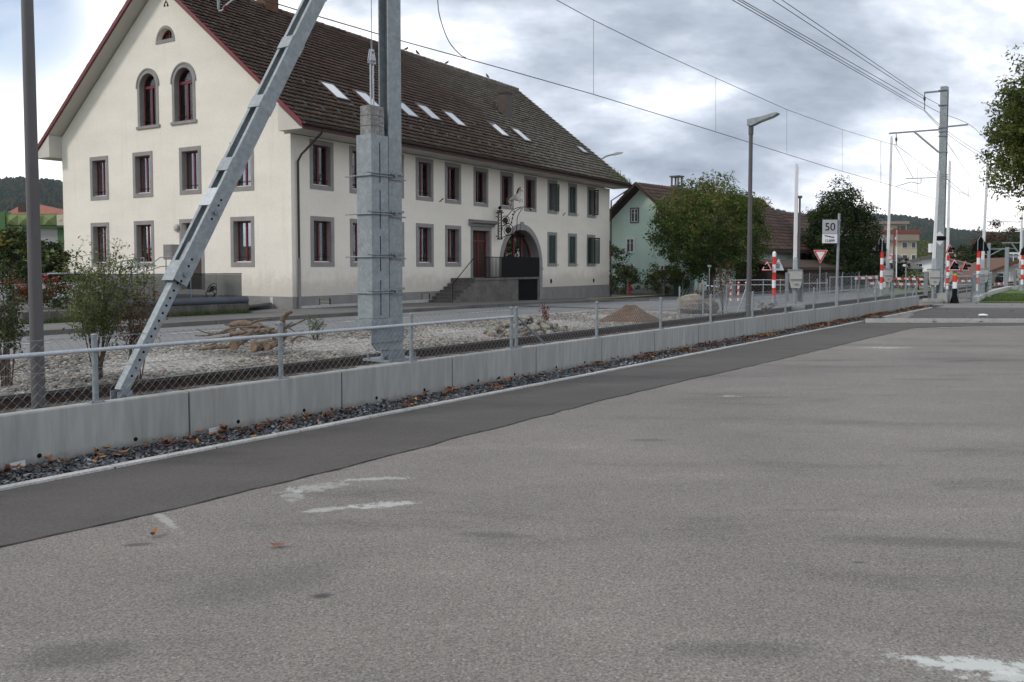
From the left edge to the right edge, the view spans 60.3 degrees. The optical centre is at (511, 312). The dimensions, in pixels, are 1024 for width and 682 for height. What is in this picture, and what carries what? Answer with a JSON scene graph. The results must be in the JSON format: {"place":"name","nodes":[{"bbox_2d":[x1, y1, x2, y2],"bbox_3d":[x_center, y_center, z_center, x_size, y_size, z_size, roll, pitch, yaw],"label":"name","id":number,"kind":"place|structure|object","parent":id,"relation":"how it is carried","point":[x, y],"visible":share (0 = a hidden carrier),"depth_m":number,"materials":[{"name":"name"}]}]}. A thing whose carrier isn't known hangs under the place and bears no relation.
{"place":"outdoors","nodes":[
{"label":"outdoors","id":0,"kind":"place"},
{"bbox_2d":[0,298,271,317],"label":"terrace","id":1,"kind":"structure","parent":0,"point":[251,304],"depth_m":31.59,"materials":[{"name":"concrete"}]},
{"bbox_2d":[2,298,616,330],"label":"pavement","id":2,"kind":"structure","parent":0,"point":[263,312],"depth_m":31.30,"materials":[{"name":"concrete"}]},
{"bbox_2d":[25,308,252,323],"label":"wall foot grass","id":3,"kind":"structure","parent":2,"relation":"on","point":[182,314],"depth_m":28.61,"materials":[{"name":"plant"}]},
{"bbox_2d":[0,309,724,394],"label":"gravel field","id":4,"kind":"structure","parent":0,"point":[194,364],"depth_m":17.21,"materials":[{"name":"grey gravel"}]},
{"bbox_2d":[0,254,28,386],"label":"shrub","id":5,"kind":"object","parent":4,"relation":"on","point":[8,331],"visible":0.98,"depth_m":12.45,"materials":[{"name":"green plant"}]},
{"bbox_2d":[42,228,160,379],"bbox_3d":[-6.125,-0.126,13.283,1.615,2.311,2.076,-1,3,-21],"label":"shrub","id":6,"kind":"object","parent":4,"relation":"on","point":[93,320],"visible":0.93,"depth_m":13.06,"materials":[{"name":"green plant"}]},
{"bbox_2d":[110,282,167,379],"bbox_3d":[-5.510,0.281,12.965,0.874,1.529,0.879,0,3,0],"label":"shrub","id":7,"kind":"object","parent":4,"relation":"on","point":[136,331],"visible":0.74,"depth_m":13.00,"materials":[{"name":"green plant"}]},
{"bbox_2d":[599,305,658,322],"bbox_3d":[3.639,0.036,27.272,2.058,0.557,2.329,0,3,0],"label":"soil mound","id":8,"kind":"object","parent":4,"relation":"on","point":[629,316],"visible":0.82,"depth_m":26.66,"materials":[{"name":"brown soil"}]},
{"bbox_2d":[679,284,745,317],"bbox_3d":[7.007,-0.409,30.359,0.096,1.061,5.268,2,4,38],"label":"chain link fence","id":9,"kind":"object","parent":4,"relation":"on","point":[703,301],"visible":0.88,"depth_m":29.86,"materials":[{"name":"grey metal"}]},
{"bbox_2d":[711,260,734,313],"bbox_3d":[7.605,-0.922,31.536,0.887,1.987,0.981,1,3,22],"label":"shrub","id":10,"kind":"object","parent":4,"relation":"on","point":[721,282],"visible":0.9,"depth_m":31.48,"materials":[{"name":"green plant"}]},
{"bbox_2d":[0,287,894,354],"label":"street","id":11,"kind":"structure","parent":0,"point":[63,345],"depth_m":25.55,"materials":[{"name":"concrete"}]},
{"bbox_2d":[15,298,648,336],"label":"pavement kerb","id":12,"kind":"structure","parent":11,"relation":"on","point":[164,325],"depth_m":29.21,"materials":[{"name":"concrete"}]},
{"bbox_2d":[643,293,878,312],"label":"grey gravel field","id":13,"kind":"structure","parent":11,"relation":"on","point":[805,302],"depth_m":45.09,"materials":[{"name":"grey gravel"}]},
{"bbox_2d":[5,287,970,319],"bbox_3d":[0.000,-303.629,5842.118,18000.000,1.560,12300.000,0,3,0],"label":"ground","id":14,"kind":"structure","parent":0,"point":[903,291],"depth_m":63.70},
{"bbox_2d":[0,224,52,284],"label":"bush","id":15,"kind":"object","parent":14,"relation":"on","point":[10,242],"visible":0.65,"depth_m":35.49,"materials":[{"name":"green plant"}]},
{"bbox_2d":[0,212,63,268],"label":"green shop building","id":16,"kind":"structure","parent":14,"relation":"on","point":[52,230],"depth_m":61.67,"materials":[{"name":"green paint"}]},
{"bbox_2d":[0,273,68,307],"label":"bush","id":17,"kind":"object","parent":14,"relation":"on","point":[45,280],"visible":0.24,"depth_m":28.41,"materials":[{"name":"green plant"}]},
{"bbox_2d":[9,203,63,214],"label":"red roof house","id":18,"kind":"structure","parent":14,"relation":"on","point":[21,208],"depth_m":81.12,"materials":[{"name":"brown tile"}]},
{"bbox_2d":[41,239,70,272],"bbox_3d":[-19.826,-1.673,37.952,1.581,2.988,1.680,-2,3,-28],"label":"bush","id":19,"kind":"object","parent":14,"relation":"on","point":[48,267],"visible":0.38,"depth_m":37.73,"materials":[{"name":"green plant"}]},
{"bbox_2d":[11,278,127,309],"bbox_3d":[-14.544,-0.423,28.781,3.328,1.437,3.381,2,3,28],"label":"bush","id":20,"kind":"object","parent":14,"relation":"on","point":[55,303],"visible":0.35,"depth_m":28.22,"materials":[{"name":"green plant"}]},
{"bbox_2d":[18,296,248,323],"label":"terrace wall","id":21,"kind":"structure","parent":14,"relation":"on","point":[183,305],"depth_m":28.77,"materials":[{"name":"concrete"}]},
{"bbox_2d":[110,0,326,398],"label":"mast strut","id":22,"kind":"object","parent":14,"relation":"on","point":[185,260],"visible":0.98,"depth_m":9.58,"materials":[{"name":"grey metal"}]},
{"bbox_2d":[38,0,632,308],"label":"cream house","id":23,"kind":"structure","parent":14,"relation":"on","point":[138,135],"depth_m":38.06,"materials":[{"name":"paint"}]},
{"bbox_2d":[89,155,108,200],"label":"window","id":24,"kind":"structure","parent":23,"relation":"in","point":[99,178],"depth_m":39.15,"materials":[{"name":"grey stone"}]},
{"bbox_2d":[90,222,109,266],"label":"window","id":25,"kind":"structure","parent":23,"relation":"in","point":[101,227],"depth_m":39.33,"materials":[{"name":"grey stone"}]},
{"bbox_2d":[132,151,152,197],"bbox_3d":[-15.564,-5.836,37.406,1.320,1.914,0.288,2,4,32],"label":"window","id":26,"kind":"structure","parent":23,"relation":"in","point":[142,162],"depth_m":37.55,"materials":[{"name":"grey stone"}]},
{"bbox_2d":[134,220,154,266],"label":"window","id":27,"kind":"structure","parent":23,"relation":"in","point":[143,230],"depth_m":37.71,"materials":[{"name":"grey stone"}]},
{"bbox_2d":[136,68,159,129],"bbox_3d":[-15.194,-8.964,36.990,1.534,2.493,0.330,2,4,32],"label":"window","id":28,"kind":"structure","parent":23,"relation":"in","point":[147,82],"depth_m":37.16,"materials":[{"name":"grey stone"}]},
{"bbox_2d":[170,62,196,124],"bbox_3d":[-13.257,-8.892,35.801,1.583,2.472,0.330,2,4,32],"label":"window","id":29,"kind":"structure","parent":23,"relation":"in","point":[183,87],"depth_m":35.96,"materials":[{"name":"grey stone"}]},
{"bbox_2d":[179,146,201,194],"bbox_3d":[-12.978,-5.753,35.818,1.320,1.914,0.288,2,4,32],"label":"window","id":30,"kind":"structure","parent":23,"relation":"in","point":[189,157],"depth_m":35.95,"materials":[{"name":"grey stone"}]},
{"bbox_2d":[179,219,204,289],"bbox_3d":[-12.968,-2.372,35.996,1.490,2.871,0.281,2,4,32],"label":"side door","id":31,"kind":"structure","parent":23,"relation":"in","point":[197,280],"depth_m":36.05,"materials":[{"name":"grey stone"}]},
{"bbox_2d":[230,142,253,191],"bbox_3d":[-10.394,-5.669,34.231,1.320,1.914,0.288,2,4,32],"label":"window","id":32,"kind":"structure","parent":23,"relation":"in","point":[246,182],"depth_m":34.24,"materials":[{"name":"grey stone"}]},
{"bbox_2d":[230,216,254,266],"bbox_3d":[-10.425,-2.753,34.408,1.320,1.948,0.298,2,4,32],"label":"window","id":33,"kind":"structure","parent":23,"relation":"in","point":[242,232],"depth_m":34.53,"materials":[{"name":"grey stone"}]},
{"bbox_2d":[309,139,333,190],"bbox_3d":[-7.482,-5.694,34.201,0.288,1.896,1.300,2,4,32],"label":"window","id":34,"kind":"structure","parent":23,"relation":"in","point":[321,152],"depth_m":34.40,"materials":[{"name":"grey stone"}]},
{"bbox_2d":[310,216,334,266],"bbox_3d":[-7.486,-2.753,34.359,0.298,1.944,1.300,2,4,32],"label":"window","id":35,"kind":"structure","parent":23,"relation":"in","point":[321,228],"depth_m":34.54,"materials":[{"name":"grey stone"}]},
{"bbox_2d":[349,145,356,193],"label":"window","id":36,"kind":"structure","parent":23,"relation":"in","point":[352,149],"depth_m":35.74,"materials":[{"name":"grey stone"}]},
{"bbox_2d":[350,218,357,266],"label":"window","id":37,"kind":"structure","parent":23,"relation":"in","point":[353,222],"depth_m":35.89,"materials":[{"name":"grey stone"}]},
{"bbox_2d":[416,157,433,201],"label":"window","id":38,"kind":"structure","parent":23,"relation":"in","point":[424,167],"depth_m":40.02,"materials":[{"name":"grey stone"}]},
{"bbox_2d":[416,223,433,266],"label":"window","id":39,"kind":"structure","parent":23,"relation":"in","point":[424,232],"depth_m":40.17,"materials":[{"name":"grey stone"}]},
{"bbox_2d":[445,162,460,203],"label":"window","id":40,"kind":"structure","parent":23,"relation":"in","point":[452,170],"depth_m":41.90,"materials":[{"name":"grey stone"}]},
{"bbox_2d":[445,225,460,266],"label":"window","id":41,"kind":"structure","parent":23,"relation":"in","point":[452,233],"depth_m":42.03,"materials":[{"name":"grey stone"}]},
{"bbox_2d":[473,167,487,206],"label":"window","id":42,"kind":"structure","parent":23,"relation":"in","point":[480,175],"depth_m":43.93,"materials":[{"name":"grey stone"}]},
{"bbox_2d":[469,219,497,277],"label":"front door","id":43,"kind":"structure","parent":23,"relation":"in","point":[481,230],"depth_m":44.02,"materials":[{"name":"red wood"}]},
{"bbox_2d":[500,171,513,209],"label":"window","id":44,"kind":"structure","parent":23,"relation":"in","point":[506,179],"depth_m":45.98,"materials":[{"name":"grey stone"}]},
{"bbox_2d":[524,175,536,211],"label":"window","id":45,"kind":"structure","parent":23,"relation":"in","point":[530,183],"depth_m":48.10,"materials":[{"name":"grey stone"}]},
{"bbox_2d":[547,232,558,266],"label":"window","id":46,"kind":"structure","parent":23,"relation":"in","point":[551,236],"depth_m":50.06,"materials":[{"name":"grey wood"}]},
{"bbox_2d":[547,179,559,213],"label":"window","id":47,"kind":"structure","parent":23,"relation":"in","point":[552,186],"depth_m":50.10,"materials":[{"name":"grey wood"}]},
{"bbox_2d":[568,183,577,215],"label":"window","id":48,"kind":"structure","parent":23,"relation":"in","point":[572,188],"depth_m":51.96,"materials":[{"name":"grey wood"}]},
{"bbox_2d":[568,233,577,265],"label":"window","id":49,"kind":"structure","parent":23,"relation":"in","point":[572,238],"depth_m":52.10,"materials":[{"name":"grey stone"}]},
{"bbox_2d":[587,186,598,217],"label":"window","id":50,"kind":"structure","parent":23,"relation":"in","point":[592,206],"depth_m":54.10,"materials":[{"name":"grey stone"}]},
{"bbox_2d":[587,235,599,265],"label":"window","id":51,"kind":"structure","parent":23,"relation":"in","point":[593,247],"depth_m":54.32,"materials":[{"name":"grey wood"}]},
{"bbox_2d":[356,0,419,367],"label":"catenary mast","id":52,"kind":"object","parent":14,"relation":"on","point":[389,39],"visible":0.59,"depth_m":11.85,"materials":[{"name":"metal"}]},
{"bbox_2d":[345,0,405,362],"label":"tension weight","id":53,"kind":"object","parent":52,"relation":"on","point":[373,257],"visible":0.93,"depth_m":11.58,"materials":[{"name":"grey concrete"}]},
{"bbox_2d":[557,0,893,144],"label":"messenger wire","id":54,"kind":"object","parent":52,"relation":"attached to","point":[701,71],"visible":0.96,"depth_m":24.41,"materials":[{"name":"black metal"}]},
{"bbox_3d":[5.954,-6.063,25.747,0.027,1.560,0.008,0,3,0],"label":"dropper","id":55,"kind":"object","parent":54,"relation":"hanging from","visible":0},
{"bbox_2d":[264,0,895,186],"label":"contact wire","id":56,"kind":"object","parent":55,"relation":"hanging from","point":[541,79],"visible":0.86,"depth_m":17.99,"materials":[{"name":"black metal"}]},
{"bbox_2d":[0,307,932,490],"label":"kerb","id":57,"kind":"structure","parent":14,"relation":"on","point":[97,469],"depth_m":9.26,"materials":[{"name":"concrete"}]},
{"bbox_2d":[0,305,943,485],"bbox_3d":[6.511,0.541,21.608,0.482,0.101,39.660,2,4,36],"label":"slate chippings","id":58,"kind":"object","parent":14,"relation":"on","point":[206,439],"visible":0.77,"depth_m":9.48,"materials":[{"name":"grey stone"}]},
{"bbox_2d":[0,390,188,469],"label":"wall element","id":59,"kind":"structure","parent":58,"relation":"on","point":[35,436],"depth_m":7.75,"materials":[{"name":"concrete"}]},
{"bbox_2d":[0,281,917,412],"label":"chain link fence","id":60,"kind":"object","parent":59,"relation":"on","point":[94,350],"visible":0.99,"depth_m":10.60,"materials":[{"name":"grey metal"}]},
{"bbox_2d":[183,371,340,437],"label":"wall element","id":61,"kind":"structure","parent":58,"relation":"on","point":[249,403],"depth_m":9.25,"materials":[{"name":"concrete"}]},
{"bbox_2d":[336,356,451,409],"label":"wall element","id":62,"kind":"structure","parent":58,"relation":"on","point":[362,386],"depth_m":10.89,"materials":[{"name":"concrete"}]},
{"bbox_2d":[449,345,535,389],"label":"wall element","id":63,"kind":"structure","parent":58,"relation":"on","point":[475,368],"depth_m":12.52,"materials":[{"name":"concrete"}]},
{"bbox_2d":[531,337,601,374],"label":"wall element","id":64,"kind":"structure","parent":58,"relation":"on","point":[553,356],"depth_m":14.15,"materials":[{"name":"concrete"}]},
{"bbox_2d":[599,330,654,361],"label":"wall element","id":65,"kind":"structure","parent":58,"relation":"on","point":[624,345],"depth_m":15.78,"materials":[{"name":"concrete"}]},
{"bbox_2d":[653,324,697,353],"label":"wall element","id":66,"kind":"structure","parent":58,"relation":"on","point":[684,336],"depth_m":17.41,"materials":[{"name":"concrete"}]},
{"bbox_2d":[697,320,734,346],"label":"wall element","id":67,"kind":"structure","parent":58,"relation":"on","point":[718,331],"depth_m":19.07,"materials":[{"name":"concrete"}]},
{"bbox_2d":[731,316,765,339],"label":"wall element","id":68,"kind":"structure","parent":58,"relation":"on","point":[754,326],"depth_m":20.68,"materials":[{"name":"concrete"}]},
{"bbox_2d":[762,312,791,332],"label":"wall element","id":69,"kind":"structure","parent":58,"relation":"on","point":[778,322],"depth_m":22.28,"materials":[{"name":"concrete"}]},
{"bbox_2d":[792,309,815,329],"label":"wall element","id":70,"kind":"structure","parent":58,"relation":"on","point":[803,317],"depth_m":23.89,"materials":[{"name":"concrete"}]},
{"bbox_2d":[815,307,835,323],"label":"wall element","id":71,"kind":"structure","parent":58,"relation":"on","point":[826,314],"depth_m":25.56,"materials":[{"name":"concrete"}]},
{"bbox_2d":[0,281,1018,413],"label":"railway track","id":72,"kind":"structure","parent":14,"relation":"on","point":[85,394],"depth_m":14.59,"materials":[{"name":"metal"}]},
{"bbox_2d":[21,0,45,409],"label":"street lamp","id":73,"kind":"object","parent":72,"relation":"on","point":[35,300],"visible":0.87,"depth_m":7.86,"materials":[{"name":"metal"}]},
{"bbox_2d":[31,168,40,237],"bbox_3d":[-4.249,-0.973,7.865,0.017,0.620,0.072,2,4,36],"label":"service door","id":74,"kind":"structure","parent":73,"relation":"in","point":[35,196],"depth_m":7.86,"materials":[{"name":"paint"}]},
{"bbox_2d":[33,269,43,338],"bbox_3d":[-4.249,-0.074,7.912,0.017,0.620,0.072,2,4,36],"label":"service door","id":75,"kind":"structure","parent":73,"relation":"in","point":[38,304],"depth_m":7.91,"materials":[{"name":"paint"}]},
{"bbox_2d":[746,112,779,317],"bbox_3d":[6.233,-2.178,21.967,0.770,5.490,0.200,2,4,36],"label":"street lamp","id":76,"kind":"object","parent":72,"relation":"on","point":[752,122],"visible":0.85,"depth_m":22.08,"materials":[{"name":"metal"}]},
{"bbox_2d":[784,164,804,310],"bbox_3d":[11.080,-2.917,34.395,0.650,5.726,0.600,0,3,0],"label":"raised barrier","id":77,"kind":"object","parent":72,"relation":"on","point":[794,278],"visible":0.91,"depth_m":34.34,"materials":[{"name":"metal"}]},
{"bbox_2d":[822,213,840,305],"bbox_3d":[10.235,-1.635,28.238,0.609,3.073,0.109,-1,3,-11],"label":"speed sign","id":78,"kind":"object","parent":72,"relation":"on","point":[831,231],"visible":1,"depth_m":28.18,"materials":[{"name":"white metal"}]},
{"bbox_2d":[879,136,894,296],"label":"raised barrier","id":79,"kind":"object","parent":72,"relation":"on","point":[888,275],"visible":0.81,"depth_m":47.79,"materials":[{"name":"metal"}]},
{"bbox_2d":[889,86,967,302],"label":"catenary mast","id":80,"kind":"object","parent":72,"relation":"on","point":[942,129],"visible":0.93,"depth_m":41.09,"materials":[{"name":"grey metal"}]},
{"bbox_2d":[923,171,942,302],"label":"raised barrier","id":81,"kind":"object","parent":72,"relation":"on","point":[932,276],"visible":0.98,"depth_m":40.15,"materials":[{"name":"metal"}]},
{"bbox_2d":[944,160,952,290],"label":"raised barrier","id":82,"kind":"object","parent":72,"relation":"on","point":[948,214],"visible":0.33,"depth_m":48.77,"materials":[{"name":"metal"}]},
{"bbox_2d":[609,240,631,293],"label":"bush","id":83,"kind":"object","parent":14,"relation":"on","point":[615,250],"visible":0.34,"depth_m":61.70,"materials":[{"name":"green plant"}]},
{"bbox_2d":[609,263,643,293],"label":"bush","id":84,"kind":"object","parent":14,"relation":"on","point":[633,277],"visible":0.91,"depth_m":60.75,"materials":[{"name":"green plant"}]},
{"bbox_2d":[642,262,689,295],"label":"bush","id":85,"kind":"object","parent":14,"relation":"on","point":[653,276],"visible":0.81,"depth_m":60.06,"materials":[{"name":"green plant"}]},
{"bbox_2d":[642,171,777,297],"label":"walnut tree","id":86,"kind":"object","parent":14,"relation":"on","point":[721,230],"visible":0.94,"depth_m":54.48,"materials":[{"name":"green plant"}]},
{"bbox_2d":[609,175,813,295],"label":"mint house","id":87,"kind":"structure","parent":14,"relation":"on","point":[632,214],"depth_m":63.33,"materials":[{"name":"paint"}]},
{"bbox_2d":[736,259,848,293],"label":"lean to","id":88,"kind":"object","parent":14,"relation":"on","point":[811,267],"visible":0.38,"depth_m":64.40,"materials":[{"name":"brown wood"}]},
{"bbox_2d":[776,211,879,288],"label":"barn","id":89,"kind":"structure","parent":14,"relation":"on","point":[788,217],"depth_m":78.83,"materials":[{"name":"brown wood"}]},
{"bbox_2d":[800,175,890,288],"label":"dark tree","id":90,"kind":"object","parent":14,"relation":"on","point":[852,248],"visible":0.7,"depth_m":70.56,"materials":[{"name":"green plant"}]},
{"bbox_2d":[841,221,919,259],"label":"apartment block","id":91,"kind":"structure","parent":14,"relation":"on","point":[907,240],"depth_m":149.61,"materials":[{"name":"beige paint"}]},
{"bbox_2d":[919,299,1023,307],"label":"crossing path worn","id":92,"kind":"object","parent":14,"relation":"on","point":[965,304],"depth_m":38.99,"materials":[{"name":"concrete"}]},
{"bbox_2d":[947,259,970,302],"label":"crossing signal","id":93,"kind":"object","parent":92,"relation":"on","point":[954,267],"visible":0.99,"depth_m":40.19,"materials":[{"name":"black paint"}]},
{"bbox_2d":[953,252,1019,286],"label":"pale house","id":94,"kind":"structure","parent":14,"relation":"on","point":[997,265],"depth_m":95.49,"materials":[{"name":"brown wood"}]},
{"bbox_2d":[957,219,1019,255],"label":"autumn tree","id":95,"kind":"object","parent":14,"relation":"on","point":[988,238],"visible":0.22,"depth_m":189.35,"materials":[{"name":"green plant"}]},
{"bbox_2d":[972,286,1013,301],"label":"lawn kerb","id":96,"kind":"structure","parent":14,"relation":"on","point":[976,298],"depth_m":51.40,"materials":[{"name":"concrete"}]},
{"bbox_2d":[973,147,990,297],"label":"raised barrier","id":97,"kind":"object","parent":96,"relation":"on","point":[984,270],"visible":0.59,"depth_m":46.80,"materials":[{"name":"metal"}]},
{"bbox_2d":[0,313,1023,681],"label":"parking lot","id":98,"kind":"structure","parent":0,"point":[848,511],"depth_m":5.20,"materials":[{"name":"grey asphalt"}]},
{"bbox_2d":[0,297,1019,544],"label":"fallen leaves","id":99,"kind":"object","parent":98,"relation":"on","point":[408,403],"visible":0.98,"depth_m":11.08,"materials":[{"name":"brown plant"}]},
{"bbox_2d":[0,322,1023,546],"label":"dark asphalt strip","id":100,"kind":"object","parent":98,"relation":"on","point":[41,510],"visible":1,"depth_m":8.25,"materials":[{"name":"grey asphalt"}]},
{"bbox_2d":[865,319,1023,322],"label":"cross kerb","id":101,"kind":"structure","parent":98,"relation":"on","point":[944,320],"depth_m":26.44,"materials":[{"name":"concrete"}]},
{"bbox_2d":[975,42,1023,221],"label":"maple tree","id":102,"kind":"object","parent":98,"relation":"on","point":[1008,135],"visible":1,"depth_m":26.80,"materials":[{"name":"green plant"}]},
{"bbox_2d":[0,0,1023,231],"label":"sky","id":103,"kind":"structure","parent":0,"point":[959,45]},
{"bbox_2d":[512,302,783,311],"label":"crossing road","id":104,"kind":"structure","parent":0,"point":[648,305],"depth_m":38.04,"materials":[{"name":"grey asphalt"}]},
{"bbox_2d":[762,251,783,305],"bbox_3d":[11.091,-1.426,37.456,1.104,2.327,0.403,-1,3,-24],"label":"crossing signal","id":105,"kind":"object","parent":104,"relation":"on","point":[777,265],"visible":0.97,"depth_m":37.42,"materials":[{"name":"white paint"}]},
{"bbox_2d":[909,308,1023,318],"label":"dark crossing path","id":106,"kind":"structure","parent":0,"point":[960,313],"depth_m":31.54,"materials":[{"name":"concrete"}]},
{"bbox_3d":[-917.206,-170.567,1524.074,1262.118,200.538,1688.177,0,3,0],"label":"left hill","id":107,"kind":"structure","parent":0,"visible":0},
{"bbox_2d":[0,176,62,211],"bbox_3d":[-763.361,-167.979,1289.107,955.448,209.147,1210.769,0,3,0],"label":"hill forest","id":108,"kind":"object","parent":107,"relation":"on","point":[12,192],"visible":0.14,"depth_m":1535.33,"materials":[{"name":"green plant"}]},
{"bbox_3d":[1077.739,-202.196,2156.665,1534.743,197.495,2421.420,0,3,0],"label":"right hill","id":109,"kind":"structure","parent":0,"visible":0},
{"bbox_2d":[773,207,1019,258],"bbox_3d":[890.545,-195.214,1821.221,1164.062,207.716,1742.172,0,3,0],"label":"hill forest","id":110,"kind":"object","parent":109,"relation":"on","point":[957,237],"visible":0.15,"depth_m":1947.30,"materials":[{"name":"green plant"}]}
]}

